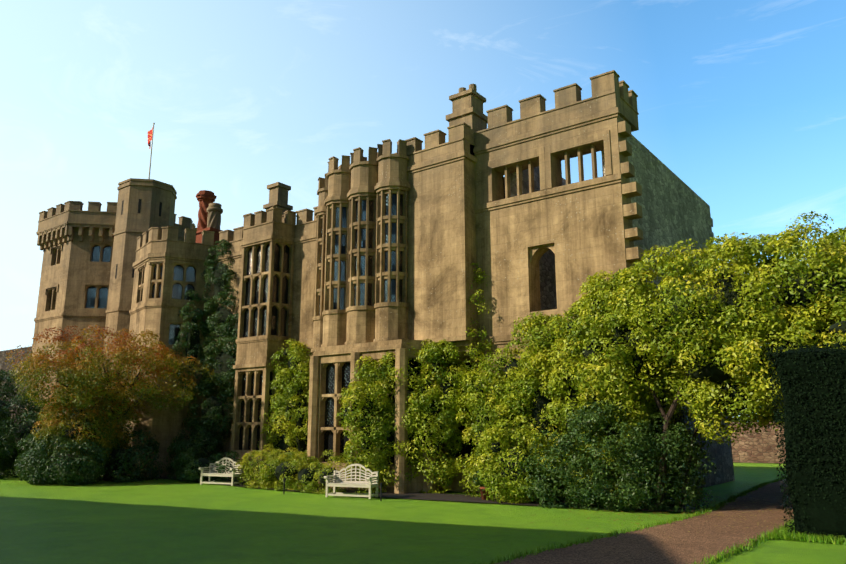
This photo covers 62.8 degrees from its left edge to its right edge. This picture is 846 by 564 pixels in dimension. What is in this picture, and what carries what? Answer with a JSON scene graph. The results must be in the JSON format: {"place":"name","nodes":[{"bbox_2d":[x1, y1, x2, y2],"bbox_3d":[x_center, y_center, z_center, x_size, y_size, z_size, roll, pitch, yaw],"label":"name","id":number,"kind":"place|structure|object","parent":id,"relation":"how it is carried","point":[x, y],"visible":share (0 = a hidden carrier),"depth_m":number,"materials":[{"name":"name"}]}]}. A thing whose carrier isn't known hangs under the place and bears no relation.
{"place":"outdoors","nodes":[
{"label":"outdoors","id":0,"kind":"place"},
{"bbox_2d":[24,178,214,476],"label":"castle towers","id":1,"kind":"structure","parent":0,"point":[143,242],"depth_m":41.80,"materials":[{"name":"beige stone"}]},
{"bbox_2d":[148,123,154,178],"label":"flag pole","id":2,"kind":"object","parent":1,"relation":"on","point":[151,151],"visible":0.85,"depth_m":44.38,"materials":[{"name":"white metal"}]},
{"bbox_2d":[148,127,152,148],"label":"flag","id":3,"kind":"object","parent":2,"relation":"attached to","point":[150,132],"visible":0.88,"depth_m":45.27,"materials":[{"name":"fabric"}]},
{"bbox_2d":[0,462,845,563],"bbox_3d":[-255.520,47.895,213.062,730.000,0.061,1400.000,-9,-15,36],"label":"lawn","id":4,"kind":"structure","parent":0,"point":[165,521],"depth_m":16.09,"materials":[{"name":"green plant"}]},
{"bbox_2d":[0,346,31,453],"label":"range wall","id":5,"kind":"structure","parent":4,"relation":"on","point":[3,359],"depth_m":52.30,"materials":[{"name":"stone"}]},
{"bbox_2d":[14,427,113,485],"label":"shrubs under tree","id":6,"kind":"object","parent":4,"relation":"on","point":[58,470],"visible":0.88,"depth_m":28.16,"materials":[{"name":"green plant"}]},
{"bbox_2d":[0,370,163,482],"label":"shrubbery","id":7,"kind":"object","parent":4,"relation":"on","point":[124,459],"visible":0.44,"depth_m":31.53,"materials":[{"name":"green plant"}]},
{"bbox_2d":[9,477,190,491],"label":"fallen leaves","id":8,"kind":"object","parent":4,"relation":"on","point":[101,482],"depth_m":28.36,"materials":[{"name":"brown plant"}]},
{"bbox_2d":[5,325,214,480],"bbox_3d":[-13.841,5.288,30.814,8.041,6.877,8.352,-9,-15,36],"label":"foliage","id":9,"kind":"object","parent":4,"relation":"on","point":[77,371],"visible":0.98,"depth_m":29.43,"materials":[{"name":"orange plant"}]},
{"bbox_2d":[30,378,141,476],"bbox_3d":[-15.077,6.298,31.406,7.034,4.934,4.398,-26,-28,64],"label":"shrub","id":10,"kind":"object","parent":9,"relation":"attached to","point":[95,426],"visible":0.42,"depth_m":29.43,"materials":[{"name":"green plant"}]},
{"bbox_2d":[199,457,242,485],"bbox_3d":[-8.194,7.661,28.063,1.690,1.060,0.685,-6,-13,24],"label":"garden bench","id":11,"kind":"object","parent":4,"relation":"on","point":[213,472],"visible":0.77,"depth_m":28.12,"materials":[{"name":"white wood"}]},
{"bbox_2d":[283,478,285,493],"bbox_3d":[-4.785,7.035,23.904,0.102,0.540,0.102,-3,-12,14],"label":"garden light","id":12,"kind":"object","parent":4,"relation":"on","point":[284,480],"visible":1,"depth_m":23.89,"materials":[{"name":"black metal"}]},
{"bbox_2d":[258,338,311,483],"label":"climber between bays","id":13,"kind":"object","parent":4,"relation":"on","point":[289,427],"visible":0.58,"depth_m":29.31,"materials":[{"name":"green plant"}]},
{"bbox_2d":[115,177,504,449],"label":"window panes","id":14,"kind":"structure","parent":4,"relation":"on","point":[160,209],"depth_m":41.17,"materials":[{"name":"grey glass"}]},
{"bbox_2d":[196,190,222,245],"bbox_3d":[-12.126,-2.859,39.197,2.200,4.800,1.400,-9,-15,36],"label":"chimney","id":15,"kind":"object","parent":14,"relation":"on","point":[205,198],"depth_m":39.03,"materials":[{"name":"red brick"}]},
{"bbox_2d":[324,464,378,498],"bbox_3d":[-2.360,6.534,22.806,1.690,1.060,0.685,-5,-13,22],"label":"garden bench","id":16,"kind":"object","parent":4,"relation":"on","point":[370,482],"visible":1,"depth_m":22.89,"materials":[{"name":"white wood"}]},
{"bbox_2d":[380,483,382,500],"bbox_3d":[-1.305,6.540,21.597,0.102,0.540,0.102,7,-14,-30],"label":"post","id":17,"kind":"object","parent":4,"relation":"on","point":[381,491],"visible":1,"depth_m":21.59,"materials":[{"name":"black metal"}]},
{"bbox_2d":[336,338,473,493],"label":"climbing plants","id":18,"kind":"object","parent":4,"relation":"on","point":[428,423],"visible":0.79,"depth_m":24.65,"materials":[{"name":"green plant"}]},
{"bbox_2d":[454,268,658,506],"bbox_3d":[3.747,3.287,22.201,7.184,7.227,3.574,-9,-15,36],"label":"bush","id":19,"kind":"object","parent":4,"relation":"on","point":[500,442],"visible":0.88,"depth_m":21.69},
{"bbox_2d":[510,134,734,498],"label":"ruin side walls","id":20,"kind":"structure","parent":4,"relation":"on","point":[675,208],"depth_m":27.23,"materials":[{"name":"grey stone"}]},
{"bbox_2d":[559,211,845,495],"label":"tree","id":21,"kind":"object","parent":4,"relation":"on","point":[802,298],"visible":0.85,"depth_m":19.01,"materials":[{"name":"green plant"}]},
{"bbox_2d":[645,316,767,509],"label":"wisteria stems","id":22,"kind":"object","parent":4,"relation":"on","point":[669,415],"visible":0.31,"depth_m":19.71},
{"bbox_2d":[730,422,785,463],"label":"garden wall","id":23,"kind":"structure","parent":4,"relation":"on","point":[755,447],"depth_m":47.15,"materials":[{"name":"stone"}]},
{"bbox_2d":[756,519,845,544],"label":"grass","id":24,"kind":"structure","parent":4,"relation":"on","point":[783,534],"depth_m":13.98,"materials":[{"name":"green plant"}]},
{"bbox_2d":[765,341,845,539],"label":"yew hedge","id":25,"kind":"object","parent":4,"relation":"on","point":[812,381],"visible":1,"depth_m":14.27,"materials":[{"name":"green plant"}]},
{"bbox_2d":[785,337,840,350],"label":"hedge top leaves","id":26,"kind":"object","parent":25,"relation":"on","point":[817,344],"visible":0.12,"depth_m":15.24,"materials":[{"name":"green plant"}]},
{"bbox_2d":[151,476,694,511],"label":"planting bed soil","id":27,"kind":"structure","parent":0,"point":[446,497],"depth_m":22.62,"materials":[{"name":"brown soil"}]},
{"bbox_2d":[168,239,238,472],"bbox_3d":[-10.304,3.443,33.744,4.738,11.733,2.429,-9,-15,36],"label":"ivy on wall","id":28,"kind":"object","parent":27,"relation":"on","point":[214,440],"depth_m":33.81,"materials":[{"name":"green plant"}]},
{"bbox_2d":[157,437,249,482],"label":"dark shrubs","id":29,"kind":"object","parent":27,"relation":"on","point":[188,464],"visible":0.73,"depth_m":29.87,"materials":[{"name":"green plant"}]},
{"bbox_2d":[235,444,353,493],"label":"golden shrubs","id":30,"kind":"object","parent":27,"relation":"on","point":[265,474],"visible":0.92,"depth_m":25.74,"materials":[{"name":"green plant"}]},
{"bbox_2d":[472,466,497,499],"bbox_3d":[1.959,6.386,22.067,0.825,1.039,0.816,-9,-15,36],"label":"terracotta pot","id":31,"kind":"object","parent":27,"relation":"on","point":[482,490],"visible":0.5,"depth_m":21.88,"materials":[{"name":"orange ceramic"}]},
{"bbox_2d":[518,401,715,511],"bbox_3d":[5.396,4.923,19.870,5.513,3.039,2.999,-2,-12,10],"label":"shrub","id":32,"kind":"object","parent":27,"relation":"on","point":[635,452],"visible":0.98,"depth_m":19.36,"materials":[{"name":"green plant"}]},
{"bbox_2d":[0,0,845,416],"label":"sky","id":33,"kind":"structure","parent":0,"point":[744,101],"materials":[{"name":"blue"}]},
{"bbox_2d":[201,70,650,502],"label":"castle range","id":34,"kind":"structure","parent":0,"point":[459,217],"depth_m":26.25,"materials":[{"name":"beige stone"}]},
{"bbox_2d":[49,194,474,464],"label":"windows","id":35,"kind":"structure","parent":34,"relation":"in","point":[174,330],"depth_m":28.94,"materials":[{"name":"black glass"}]},
{"bbox_2d":[450,363,467,456],"bbox_3d":[1.465,4.673,25.434,1.200,3.400,0.180,-9,-15,36],"label":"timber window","id":36,"kind":"structure","parent":34,"relation":"in","point":[463,452],"depth_m":25.16,"materials":[{"name":"brown wood"}]},
{"bbox_2d":[463,263,492,370],"bbox_3d":[1.934,1.271,25.216,1.227,4.086,1.220,3,-12,-12],"label":"vine on chimney block","id":37,"kind":"object","parent":34,"relation":"attached to","point":[478,352],"visible":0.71,"depth_m":24.90,"materials":[{"name":"green plant"}]},
{"bbox_2d":[495,479,793,563],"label":"gravel path","id":38,"kind":"structure","parent":0,"point":[677,543],"depth_m":13.88,"materials":[{"name":"brown gravel"}]},
{"bbox_2d":[531,487,825,542],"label":"fallen leaves","id":39,"kind":"object","parent":38,"relation":"on","point":[707,513],"depth_m":18.83,"materials":[{"name":"brown plant"}]},
{"bbox_2d":[728,345,783,421],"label":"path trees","id":40,"kind":"object","parent":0,"point":[778,414],"depth_m":49.15,"materials":[{"name":"green plant"}]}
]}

